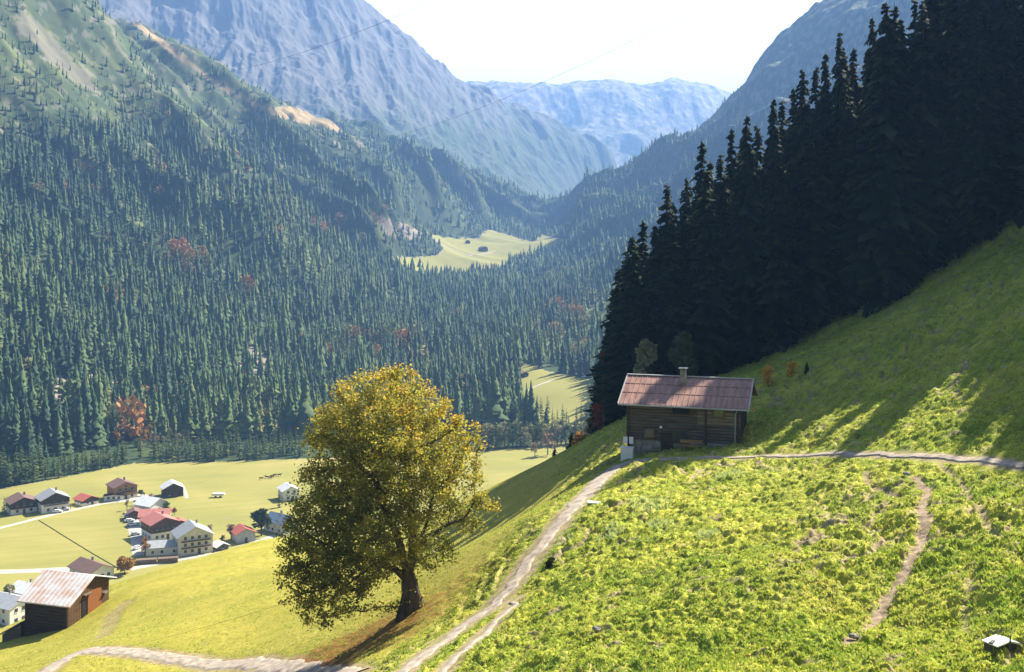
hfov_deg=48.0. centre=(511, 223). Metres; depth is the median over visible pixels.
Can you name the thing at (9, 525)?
road
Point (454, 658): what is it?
track
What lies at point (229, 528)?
broadleaf tree
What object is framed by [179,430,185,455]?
spruce tree
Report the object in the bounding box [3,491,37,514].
farmhouse
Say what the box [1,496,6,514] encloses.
spruce tree
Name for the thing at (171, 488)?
barn
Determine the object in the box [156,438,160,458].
spruce tree
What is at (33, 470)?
spruce tree
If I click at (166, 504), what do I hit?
broadleaf tree
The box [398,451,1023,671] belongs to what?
path
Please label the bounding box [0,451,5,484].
spruce tree
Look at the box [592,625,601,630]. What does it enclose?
rock
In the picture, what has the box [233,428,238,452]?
spruce tree
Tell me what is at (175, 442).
spruce tree
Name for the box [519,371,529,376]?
hay hut
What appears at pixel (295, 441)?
spruce tree
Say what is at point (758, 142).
spruce tree
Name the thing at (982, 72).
spruce tree
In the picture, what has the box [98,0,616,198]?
mountain
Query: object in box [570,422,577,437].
broadleaf tree
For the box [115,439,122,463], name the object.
spruce tree
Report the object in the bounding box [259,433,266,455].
spruce tree
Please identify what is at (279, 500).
spruce tree
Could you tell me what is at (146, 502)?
house
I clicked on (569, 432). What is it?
broadleaf tree
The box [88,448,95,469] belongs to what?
spruce tree
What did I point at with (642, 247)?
spruce tree
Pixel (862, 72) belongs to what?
spruce tree
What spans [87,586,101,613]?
door
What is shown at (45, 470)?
spruce tree
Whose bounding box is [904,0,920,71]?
spruce tree
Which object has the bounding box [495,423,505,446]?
broadleaf tree
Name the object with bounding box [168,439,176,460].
spruce tree
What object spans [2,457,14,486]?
spruce tree
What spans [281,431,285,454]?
spruce tree
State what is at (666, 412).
wooden hut
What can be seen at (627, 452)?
white box
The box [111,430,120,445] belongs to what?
broadleaf tree
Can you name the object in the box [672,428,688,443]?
window
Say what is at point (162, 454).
spruce tree
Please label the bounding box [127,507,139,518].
house
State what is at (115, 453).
spruce tree
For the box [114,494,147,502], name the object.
path
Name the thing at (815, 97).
spruce tree
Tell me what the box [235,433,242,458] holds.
spruce tree
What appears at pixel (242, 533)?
barn
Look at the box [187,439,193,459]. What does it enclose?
spruce tree
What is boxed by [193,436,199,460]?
spruce tree
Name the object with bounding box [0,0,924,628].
valley terrain
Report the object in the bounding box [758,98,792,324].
spruce tree
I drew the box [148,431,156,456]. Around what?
spruce tree
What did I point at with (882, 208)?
spruce tree
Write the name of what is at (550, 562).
bush
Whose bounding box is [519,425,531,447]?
broadleaf tree
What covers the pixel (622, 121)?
mountain
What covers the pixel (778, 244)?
spruce tree
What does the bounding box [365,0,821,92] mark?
sky
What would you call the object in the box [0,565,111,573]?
road
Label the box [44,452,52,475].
spruce tree
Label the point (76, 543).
ditch
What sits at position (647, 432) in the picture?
window
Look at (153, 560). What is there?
log pile
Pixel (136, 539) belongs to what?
courtyard
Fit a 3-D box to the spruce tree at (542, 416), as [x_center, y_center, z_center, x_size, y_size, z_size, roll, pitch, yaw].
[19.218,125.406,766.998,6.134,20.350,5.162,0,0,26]
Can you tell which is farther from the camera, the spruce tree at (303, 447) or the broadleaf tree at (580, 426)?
the broadleaf tree at (580, 426)
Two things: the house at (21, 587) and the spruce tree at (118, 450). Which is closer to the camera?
the house at (21, 587)
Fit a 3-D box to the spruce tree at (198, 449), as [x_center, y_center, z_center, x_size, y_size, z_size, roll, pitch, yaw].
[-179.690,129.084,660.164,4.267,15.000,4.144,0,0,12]
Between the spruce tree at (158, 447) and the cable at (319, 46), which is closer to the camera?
the spruce tree at (158, 447)
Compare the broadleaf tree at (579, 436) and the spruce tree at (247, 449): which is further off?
the spruce tree at (247, 449)
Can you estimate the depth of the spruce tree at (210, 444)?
665.88 m
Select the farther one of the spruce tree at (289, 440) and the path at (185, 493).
the spruce tree at (289, 440)
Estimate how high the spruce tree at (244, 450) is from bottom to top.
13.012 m
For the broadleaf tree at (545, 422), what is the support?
on the valley terrain at (806, 42)
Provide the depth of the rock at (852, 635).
48.37 m
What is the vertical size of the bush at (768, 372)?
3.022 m
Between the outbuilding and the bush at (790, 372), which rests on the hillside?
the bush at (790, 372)
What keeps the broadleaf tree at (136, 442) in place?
on the valley terrain at (806, 42)
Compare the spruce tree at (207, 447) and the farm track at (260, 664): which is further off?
the spruce tree at (207, 447)
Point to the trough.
(996, 642)
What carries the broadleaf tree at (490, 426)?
on the valley terrain at (806, 42)
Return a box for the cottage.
[72,493,98,505]
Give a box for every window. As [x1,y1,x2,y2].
[643,428,654,438]
[671,408,689,415]
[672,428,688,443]
[713,410,724,417]
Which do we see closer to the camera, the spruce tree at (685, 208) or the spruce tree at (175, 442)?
the spruce tree at (685, 208)
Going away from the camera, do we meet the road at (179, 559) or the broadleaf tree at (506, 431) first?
the road at (179, 559)
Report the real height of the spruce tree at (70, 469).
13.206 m
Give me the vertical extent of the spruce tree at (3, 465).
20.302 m
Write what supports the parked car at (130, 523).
on the courtyard
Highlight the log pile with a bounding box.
[136,556,177,564]
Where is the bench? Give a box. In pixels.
[679,439,701,449]
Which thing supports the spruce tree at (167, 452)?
on the valley terrain at (806, 42)
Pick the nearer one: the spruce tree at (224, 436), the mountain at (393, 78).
the spruce tree at (224, 436)
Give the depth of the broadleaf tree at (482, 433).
695.07 m
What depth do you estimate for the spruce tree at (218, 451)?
662.08 m
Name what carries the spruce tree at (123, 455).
on the valley terrain at (806, 42)
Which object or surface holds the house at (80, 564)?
on the valley terrain at (806, 42)
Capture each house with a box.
[0,589,24,625]
[12,578,32,594]
[67,556,115,577]
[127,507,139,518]
[132,493,169,508]
[137,508,172,525]
[264,510,295,534]
[276,481,299,500]
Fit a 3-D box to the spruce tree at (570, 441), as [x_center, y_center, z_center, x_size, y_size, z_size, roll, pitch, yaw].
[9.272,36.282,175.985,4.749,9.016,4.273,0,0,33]
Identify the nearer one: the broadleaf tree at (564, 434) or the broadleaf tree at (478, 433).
the broadleaf tree at (478, 433)
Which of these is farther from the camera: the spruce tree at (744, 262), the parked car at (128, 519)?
the parked car at (128, 519)
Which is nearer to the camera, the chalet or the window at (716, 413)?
the window at (716, 413)
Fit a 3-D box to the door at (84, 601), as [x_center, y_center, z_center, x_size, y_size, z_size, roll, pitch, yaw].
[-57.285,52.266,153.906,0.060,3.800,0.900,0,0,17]
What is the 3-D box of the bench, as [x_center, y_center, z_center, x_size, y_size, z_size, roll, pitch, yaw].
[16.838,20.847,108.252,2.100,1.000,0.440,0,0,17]
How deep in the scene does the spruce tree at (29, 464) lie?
606.07 m
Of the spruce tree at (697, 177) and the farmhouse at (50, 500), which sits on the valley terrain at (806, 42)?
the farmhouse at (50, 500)
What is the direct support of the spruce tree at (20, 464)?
on the valley terrain at (806, 42)
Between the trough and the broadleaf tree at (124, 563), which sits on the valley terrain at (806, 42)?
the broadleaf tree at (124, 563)
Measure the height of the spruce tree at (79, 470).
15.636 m
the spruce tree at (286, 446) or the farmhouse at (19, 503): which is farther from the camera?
the spruce tree at (286, 446)
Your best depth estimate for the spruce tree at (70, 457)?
627.99 m
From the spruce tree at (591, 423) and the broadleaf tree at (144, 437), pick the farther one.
the broadleaf tree at (144, 437)
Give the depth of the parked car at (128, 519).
520.02 m
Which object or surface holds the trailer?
on the valley terrain at (806, 42)
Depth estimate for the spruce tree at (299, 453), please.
665.51 m
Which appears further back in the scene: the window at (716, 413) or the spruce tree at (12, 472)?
the spruce tree at (12, 472)
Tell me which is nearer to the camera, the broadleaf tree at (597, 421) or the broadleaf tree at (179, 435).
the broadleaf tree at (597, 421)
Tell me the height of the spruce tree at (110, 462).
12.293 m
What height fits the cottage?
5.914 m
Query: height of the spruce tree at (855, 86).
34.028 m
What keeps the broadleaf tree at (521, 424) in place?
on the valley terrain at (806, 42)
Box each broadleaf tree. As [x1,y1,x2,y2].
[2,583,15,593]
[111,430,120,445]
[116,556,135,574]
[132,438,139,446]
[138,428,147,441]
[140,537,150,556]
[161,436,166,445]
[163,501,169,507]
[167,427,173,439]
[174,433,181,443]
[185,430,192,439]
[226,524,234,534]
[250,508,271,535]
[473,424,481,448]
[478,423,486,446]
[481,423,496,448]
[487,423,505,448]
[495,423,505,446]
[500,421,510,447]
[505,421,514,446]
[508,423,522,446]
[512,419,522,445]
[516,420,525,445]
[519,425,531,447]
[524,420,532,439]
[527,423,539,445]
[529,442,538,452]
[532,424,541,444]
[535,420,549,444]
[540,423,550,446]
[541,432,555,454]
[548,419,560,444]
[551,423,562,444]
[557,418,564,443]
[559,424,570,444]
[562,423,573,442]
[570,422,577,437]
[571,430,588,445]
[575,422,586,434]
[584,417,594,435]
[591,402,601,430]
[633,338,657,373]
[667,331,698,375]
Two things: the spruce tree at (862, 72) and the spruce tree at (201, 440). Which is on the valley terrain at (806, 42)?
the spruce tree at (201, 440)
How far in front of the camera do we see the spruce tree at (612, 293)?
155.80 m
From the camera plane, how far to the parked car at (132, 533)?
498.26 m
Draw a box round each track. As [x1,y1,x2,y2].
[40,647,368,671]
[431,237,495,255]
[438,601,518,671]
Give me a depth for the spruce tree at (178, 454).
654.25 m
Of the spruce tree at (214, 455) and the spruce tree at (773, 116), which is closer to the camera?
the spruce tree at (773, 116)
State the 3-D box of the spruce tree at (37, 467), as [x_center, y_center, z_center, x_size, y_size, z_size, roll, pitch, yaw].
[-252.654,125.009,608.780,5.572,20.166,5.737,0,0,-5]
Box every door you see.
[82,599,85,617]
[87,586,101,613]
[661,433,672,450]
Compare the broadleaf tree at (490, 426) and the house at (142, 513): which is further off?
the broadleaf tree at (490, 426)
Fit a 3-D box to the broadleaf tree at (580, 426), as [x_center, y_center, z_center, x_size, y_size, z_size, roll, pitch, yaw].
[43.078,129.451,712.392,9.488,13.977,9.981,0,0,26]
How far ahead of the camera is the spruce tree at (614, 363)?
145.91 m
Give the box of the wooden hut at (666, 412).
[617,367,757,453]
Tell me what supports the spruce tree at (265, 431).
on the valley terrain at (806, 42)
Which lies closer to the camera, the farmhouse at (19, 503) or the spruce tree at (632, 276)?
the spruce tree at (632, 276)
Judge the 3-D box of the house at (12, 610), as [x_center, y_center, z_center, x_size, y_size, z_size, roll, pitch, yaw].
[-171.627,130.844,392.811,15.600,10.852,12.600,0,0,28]
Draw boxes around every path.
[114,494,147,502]
[183,488,187,497]
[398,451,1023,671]
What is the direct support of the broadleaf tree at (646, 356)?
on the hillside
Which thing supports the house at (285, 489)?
on the valley terrain at (806, 42)
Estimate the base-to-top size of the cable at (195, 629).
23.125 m
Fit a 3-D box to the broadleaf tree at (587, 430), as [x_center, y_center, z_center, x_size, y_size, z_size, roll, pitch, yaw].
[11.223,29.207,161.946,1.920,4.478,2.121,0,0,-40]
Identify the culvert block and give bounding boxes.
[586,501,600,505]
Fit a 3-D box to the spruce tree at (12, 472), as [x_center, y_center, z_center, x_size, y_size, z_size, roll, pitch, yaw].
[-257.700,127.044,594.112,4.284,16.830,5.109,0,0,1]
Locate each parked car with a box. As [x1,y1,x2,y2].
[125,518,134,521]
[126,522,135,525]
[130,531,140,535]
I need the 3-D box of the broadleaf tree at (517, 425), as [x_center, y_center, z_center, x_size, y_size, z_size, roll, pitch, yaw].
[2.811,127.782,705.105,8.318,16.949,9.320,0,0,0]
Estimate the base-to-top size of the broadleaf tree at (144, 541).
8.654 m
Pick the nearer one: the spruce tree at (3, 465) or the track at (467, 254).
the spruce tree at (3, 465)
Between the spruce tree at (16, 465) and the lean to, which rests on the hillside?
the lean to
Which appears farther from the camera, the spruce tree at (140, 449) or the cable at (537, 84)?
the cable at (537, 84)
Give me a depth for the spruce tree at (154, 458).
657.05 m
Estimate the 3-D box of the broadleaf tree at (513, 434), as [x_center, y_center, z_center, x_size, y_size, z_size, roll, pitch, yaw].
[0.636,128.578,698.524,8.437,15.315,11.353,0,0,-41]
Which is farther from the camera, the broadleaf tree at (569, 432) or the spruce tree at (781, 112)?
the broadleaf tree at (569, 432)
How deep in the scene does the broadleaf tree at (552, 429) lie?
707.98 m
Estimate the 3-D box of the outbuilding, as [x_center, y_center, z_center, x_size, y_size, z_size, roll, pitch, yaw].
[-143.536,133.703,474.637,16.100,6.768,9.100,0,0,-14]
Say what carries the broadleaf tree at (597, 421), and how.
on the hillside
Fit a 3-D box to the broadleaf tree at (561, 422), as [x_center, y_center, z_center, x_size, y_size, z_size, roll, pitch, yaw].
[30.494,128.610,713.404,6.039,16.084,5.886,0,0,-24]
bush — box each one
[544,556,555,567]
[760,365,774,386]
[786,361,797,376]
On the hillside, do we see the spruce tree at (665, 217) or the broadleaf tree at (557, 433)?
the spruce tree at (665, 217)
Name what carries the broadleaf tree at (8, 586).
on the valley terrain at (806, 42)
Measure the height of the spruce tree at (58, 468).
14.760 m
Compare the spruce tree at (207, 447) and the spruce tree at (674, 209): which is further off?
the spruce tree at (207, 447)
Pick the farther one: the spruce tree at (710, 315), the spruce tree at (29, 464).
the spruce tree at (29, 464)
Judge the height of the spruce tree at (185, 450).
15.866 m
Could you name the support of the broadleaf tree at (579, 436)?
on the hillside
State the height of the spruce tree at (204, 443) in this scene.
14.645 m
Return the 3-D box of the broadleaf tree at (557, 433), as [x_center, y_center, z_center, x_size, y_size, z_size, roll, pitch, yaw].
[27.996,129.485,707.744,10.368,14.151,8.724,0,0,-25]
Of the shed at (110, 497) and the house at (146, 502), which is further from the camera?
the shed at (110, 497)
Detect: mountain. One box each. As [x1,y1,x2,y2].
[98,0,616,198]
[465,77,731,166]
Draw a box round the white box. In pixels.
[620,446,633,460]
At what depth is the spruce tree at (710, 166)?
155.82 m
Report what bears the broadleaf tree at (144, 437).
on the valley terrain at (806, 42)
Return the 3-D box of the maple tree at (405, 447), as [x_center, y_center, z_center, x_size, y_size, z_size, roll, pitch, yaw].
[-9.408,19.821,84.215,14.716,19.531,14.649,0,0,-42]
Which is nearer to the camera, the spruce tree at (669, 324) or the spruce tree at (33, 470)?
the spruce tree at (669, 324)
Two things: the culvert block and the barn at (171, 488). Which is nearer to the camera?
the culvert block
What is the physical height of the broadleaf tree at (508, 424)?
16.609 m
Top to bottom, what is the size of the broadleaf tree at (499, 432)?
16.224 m
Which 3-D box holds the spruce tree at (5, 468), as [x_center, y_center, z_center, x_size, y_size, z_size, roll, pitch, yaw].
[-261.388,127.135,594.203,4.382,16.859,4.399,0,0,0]
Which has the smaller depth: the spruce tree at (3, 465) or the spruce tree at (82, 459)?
the spruce tree at (3, 465)
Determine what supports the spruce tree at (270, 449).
on the valley terrain at (806, 42)
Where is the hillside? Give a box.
[0,210,1023,671]
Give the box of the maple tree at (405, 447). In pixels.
[272,359,500,631]
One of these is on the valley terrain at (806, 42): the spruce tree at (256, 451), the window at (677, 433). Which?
the spruce tree at (256, 451)
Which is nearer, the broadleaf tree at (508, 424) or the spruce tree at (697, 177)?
the spruce tree at (697, 177)
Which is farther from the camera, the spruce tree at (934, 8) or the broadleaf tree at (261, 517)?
the broadleaf tree at (261, 517)
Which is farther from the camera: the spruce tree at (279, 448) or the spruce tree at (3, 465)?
the spruce tree at (279, 448)
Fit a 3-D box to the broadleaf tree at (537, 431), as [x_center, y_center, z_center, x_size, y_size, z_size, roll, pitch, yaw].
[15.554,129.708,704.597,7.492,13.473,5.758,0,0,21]
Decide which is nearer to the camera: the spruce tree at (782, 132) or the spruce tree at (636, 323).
the spruce tree at (636, 323)
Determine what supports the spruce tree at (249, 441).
on the valley terrain at (806, 42)
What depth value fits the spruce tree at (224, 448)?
666.69 m
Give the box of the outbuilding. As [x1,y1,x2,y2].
[143,539,176,555]
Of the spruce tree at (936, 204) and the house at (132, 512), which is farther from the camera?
the house at (132, 512)
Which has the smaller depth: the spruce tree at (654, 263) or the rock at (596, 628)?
the rock at (596, 628)
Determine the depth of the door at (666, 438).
109.67 m
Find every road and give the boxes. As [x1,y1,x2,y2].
[0,498,138,528]
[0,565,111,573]
[130,533,278,569]
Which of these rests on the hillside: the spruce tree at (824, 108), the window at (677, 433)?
the spruce tree at (824, 108)
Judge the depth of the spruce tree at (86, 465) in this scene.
624.10 m
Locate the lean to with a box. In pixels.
[0,620,24,641]
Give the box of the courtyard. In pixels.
[125,512,144,555]
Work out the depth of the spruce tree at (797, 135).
151.87 m
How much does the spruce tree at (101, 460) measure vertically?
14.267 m
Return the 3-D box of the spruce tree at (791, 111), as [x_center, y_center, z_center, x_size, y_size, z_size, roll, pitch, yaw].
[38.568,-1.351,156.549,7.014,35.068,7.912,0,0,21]
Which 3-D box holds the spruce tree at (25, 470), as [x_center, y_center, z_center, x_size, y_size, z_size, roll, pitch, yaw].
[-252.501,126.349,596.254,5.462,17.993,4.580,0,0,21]
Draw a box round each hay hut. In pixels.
[479,246,487,250]
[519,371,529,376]
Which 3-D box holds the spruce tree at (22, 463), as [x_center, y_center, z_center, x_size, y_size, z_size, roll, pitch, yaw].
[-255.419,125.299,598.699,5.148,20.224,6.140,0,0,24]
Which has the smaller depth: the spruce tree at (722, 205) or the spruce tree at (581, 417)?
the spruce tree at (722, 205)
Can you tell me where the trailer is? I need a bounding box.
[212,492,224,497]
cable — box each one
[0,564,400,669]
[182,0,432,77]
[317,11,691,152]
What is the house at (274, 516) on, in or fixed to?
on the valley terrain at (806, 42)
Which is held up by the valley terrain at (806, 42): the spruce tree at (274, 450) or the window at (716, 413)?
the spruce tree at (274, 450)
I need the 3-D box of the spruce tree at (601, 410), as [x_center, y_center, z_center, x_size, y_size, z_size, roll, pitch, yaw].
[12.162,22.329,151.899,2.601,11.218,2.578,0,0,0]
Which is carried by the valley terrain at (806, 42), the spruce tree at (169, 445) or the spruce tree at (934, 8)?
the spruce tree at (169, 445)
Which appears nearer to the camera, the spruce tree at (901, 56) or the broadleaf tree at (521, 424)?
the spruce tree at (901, 56)
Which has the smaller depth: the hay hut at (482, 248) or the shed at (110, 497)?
the shed at (110, 497)
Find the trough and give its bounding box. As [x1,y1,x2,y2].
[982,635,1023,654]
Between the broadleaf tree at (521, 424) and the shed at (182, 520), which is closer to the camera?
the shed at (182, 520)
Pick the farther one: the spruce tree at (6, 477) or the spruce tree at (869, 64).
the spruce tree at (6, 477)
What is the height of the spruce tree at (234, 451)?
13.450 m
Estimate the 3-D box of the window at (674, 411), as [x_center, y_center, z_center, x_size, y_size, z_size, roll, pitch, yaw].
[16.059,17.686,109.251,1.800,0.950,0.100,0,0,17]
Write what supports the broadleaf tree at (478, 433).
on the valley terrain at (806, 42)
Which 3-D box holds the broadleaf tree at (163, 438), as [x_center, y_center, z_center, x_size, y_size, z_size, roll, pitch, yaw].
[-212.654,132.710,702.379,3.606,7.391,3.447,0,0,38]
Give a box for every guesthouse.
[139,510,179,540]
[170,519,214,555]
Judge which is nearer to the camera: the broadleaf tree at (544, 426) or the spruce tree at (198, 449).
the spruce tree at (198, 449)
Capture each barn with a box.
[17,570,116,636]
[160,479,184,497]
[230,523,257,543]
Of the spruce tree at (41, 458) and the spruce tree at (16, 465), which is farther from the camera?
the spruce tree at (41, 458)
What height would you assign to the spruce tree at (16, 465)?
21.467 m
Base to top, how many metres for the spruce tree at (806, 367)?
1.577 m
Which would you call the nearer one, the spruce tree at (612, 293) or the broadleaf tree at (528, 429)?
the spruce tree at (612, 293)
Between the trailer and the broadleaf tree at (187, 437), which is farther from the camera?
the broadleaf tree at (187, 437)
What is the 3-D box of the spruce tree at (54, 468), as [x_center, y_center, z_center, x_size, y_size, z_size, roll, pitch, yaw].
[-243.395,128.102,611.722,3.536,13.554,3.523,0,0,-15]
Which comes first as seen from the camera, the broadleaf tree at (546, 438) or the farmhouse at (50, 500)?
the farmhouse at (50, 500)
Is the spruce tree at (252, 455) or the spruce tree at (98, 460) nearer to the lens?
the spruce tree at (98, 460)
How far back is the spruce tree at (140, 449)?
661.85 m
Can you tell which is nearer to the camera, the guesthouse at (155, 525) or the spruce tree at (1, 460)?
the guesthouse at (155, 525)
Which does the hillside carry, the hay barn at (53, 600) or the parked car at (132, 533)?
the hay barn at (53, 600)
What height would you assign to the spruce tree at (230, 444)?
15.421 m
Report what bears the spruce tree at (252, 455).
on the valley terrain at (806, 42)
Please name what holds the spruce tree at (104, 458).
on the valley terrain at (806, 42)
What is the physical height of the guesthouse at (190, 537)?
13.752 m
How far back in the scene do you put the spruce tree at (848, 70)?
157.85 m
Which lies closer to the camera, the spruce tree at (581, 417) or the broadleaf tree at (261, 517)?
the broadleaf tree at (261, 517)
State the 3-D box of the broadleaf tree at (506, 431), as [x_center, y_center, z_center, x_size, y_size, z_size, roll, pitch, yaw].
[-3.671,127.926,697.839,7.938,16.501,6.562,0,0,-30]
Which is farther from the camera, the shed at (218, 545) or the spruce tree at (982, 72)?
the shed at (218, 545)
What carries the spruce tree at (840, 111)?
on the hillside
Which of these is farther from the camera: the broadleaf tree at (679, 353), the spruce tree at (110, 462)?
the spruce tree at (110, 462)
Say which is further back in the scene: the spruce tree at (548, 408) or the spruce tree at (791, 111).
the spruce tree at (548, 408)
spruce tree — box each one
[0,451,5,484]
[1,447,6,478]
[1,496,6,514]
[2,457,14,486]
[3,459,9,483]
[9,461,18,484]
[11,447,20,484]
[17,445,26,481]
[18,448,27,482]
[20,456,29,482]
[26,449,32,477]
[28,442,40,475]
[30,451,37,482]
[32,440,46,473]
[42,458,48,479]
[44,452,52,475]
[52,454,57,475]
[55,453,62,477]
[59,450,63,469]
[60,454,67,472]
[66,455,72,474]
[69,451,74,468]
[73,450,81,473]
[79,445,84,466]
[84,454,88,471]
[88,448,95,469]
[94,443,100,469]
[99,444,106,465]
[99,450,103,468]
[103,441,111,464]
[107,448,113,467]
[112,446,117,464]
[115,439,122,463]
[119,439,126,463]
[137,434,143,458]
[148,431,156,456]
[152,438,158,460]
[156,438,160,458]
[159,442,165,461]
[164,434,174,457]
[164,441,169,460]
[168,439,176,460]
[171,429,180,455]
[176,444,180,461]
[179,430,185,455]
[183,438,188,460]
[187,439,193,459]
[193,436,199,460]
[197,442,201,459]
[199,432,203,455]
[199,437,206,458]
[203,439,210,460]
[208,434,213,457]
[211,436,218,460]
[212,436,221,459]
[221,429,225,452]
[222,433,229,456]
[228,431,232,453]
[231,438,236,454]
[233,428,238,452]
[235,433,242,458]
[242,439,246,459]
[245,440,251,458]
[247,433,252,454]
[250,437,255,458]
[253,435,259,460]
[257,443,262,458]
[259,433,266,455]
[263,427,268,452]
[267,437,272,456]
[270,434,277,457]
[276,431,282,452]
[277,489,280,507]
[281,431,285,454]
[284,432,289,454]
[287,429,291,451]
[291,433,300,454]
[297,434,302,457]
[298,432,306,455]
[539,399,543,423]
[544,397,550,420]
[565,432,573,448]
[579,403,583,421]
[583,268,621,430]
[586,235,646,425]
[588,351,600,432]
[594,352,606,427]
[596,282,656,419]
[613,287,655,411]
[635,219,650,276]
[639,226,665,373]
[647,184,685,335]
[647,219,706,374]
[664,203,679,242]
[676,178,693,239]
[680,169,743,376]
[684,140,724,367]
[706,163,715,198]
[712,154,736,363]
[719,115,774,368]
[722,128,739,258]
[746,127,806,358]
[748,125,764,197]
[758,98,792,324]
[775,101,789,150]
[778,125,786,164]
[781,69,829,329]
[781,87,797,181]
[804,362,808,374]
[808,67,821,137]
[815,52,835,165]
[822,32,858,314]
[831,1,938,318]
[838,50,857,133]
[840,3,934,298]
[848,48,862,122]
[854,16,878,187]
[859,61,865,99]
[890,3,971,287]
[898,18,908,61]
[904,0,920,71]
[918,0,947,92]
[932,0,1012,257]
[945,12,1013,251]
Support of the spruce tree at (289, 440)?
on the valley terrain at (806, 42)
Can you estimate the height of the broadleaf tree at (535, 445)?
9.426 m
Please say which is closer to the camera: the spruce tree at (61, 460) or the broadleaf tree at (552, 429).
the spruce tree at (61, 460)
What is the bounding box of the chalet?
[105,477,137,498]
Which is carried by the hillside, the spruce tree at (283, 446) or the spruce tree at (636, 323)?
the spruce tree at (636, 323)
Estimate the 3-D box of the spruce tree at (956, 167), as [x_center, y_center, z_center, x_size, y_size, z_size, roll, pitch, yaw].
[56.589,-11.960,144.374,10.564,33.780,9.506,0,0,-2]
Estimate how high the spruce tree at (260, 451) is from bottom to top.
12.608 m
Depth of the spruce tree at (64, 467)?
618.47 m
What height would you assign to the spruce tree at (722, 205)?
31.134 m
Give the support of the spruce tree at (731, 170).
on the hillside
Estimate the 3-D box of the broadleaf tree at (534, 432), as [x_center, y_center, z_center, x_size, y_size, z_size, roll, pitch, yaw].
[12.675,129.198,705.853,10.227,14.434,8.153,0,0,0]
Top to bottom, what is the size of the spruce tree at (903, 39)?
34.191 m
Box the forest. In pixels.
[0,0,745,459]
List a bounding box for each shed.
[103,493,124,500]
[176,517,185,524]
[213,540,229,550]
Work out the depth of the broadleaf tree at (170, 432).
721.29 m
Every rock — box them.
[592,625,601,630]
[848,633,858,638]
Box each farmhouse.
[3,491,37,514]
[34,487,71,513]
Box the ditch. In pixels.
[38,520,116,567]

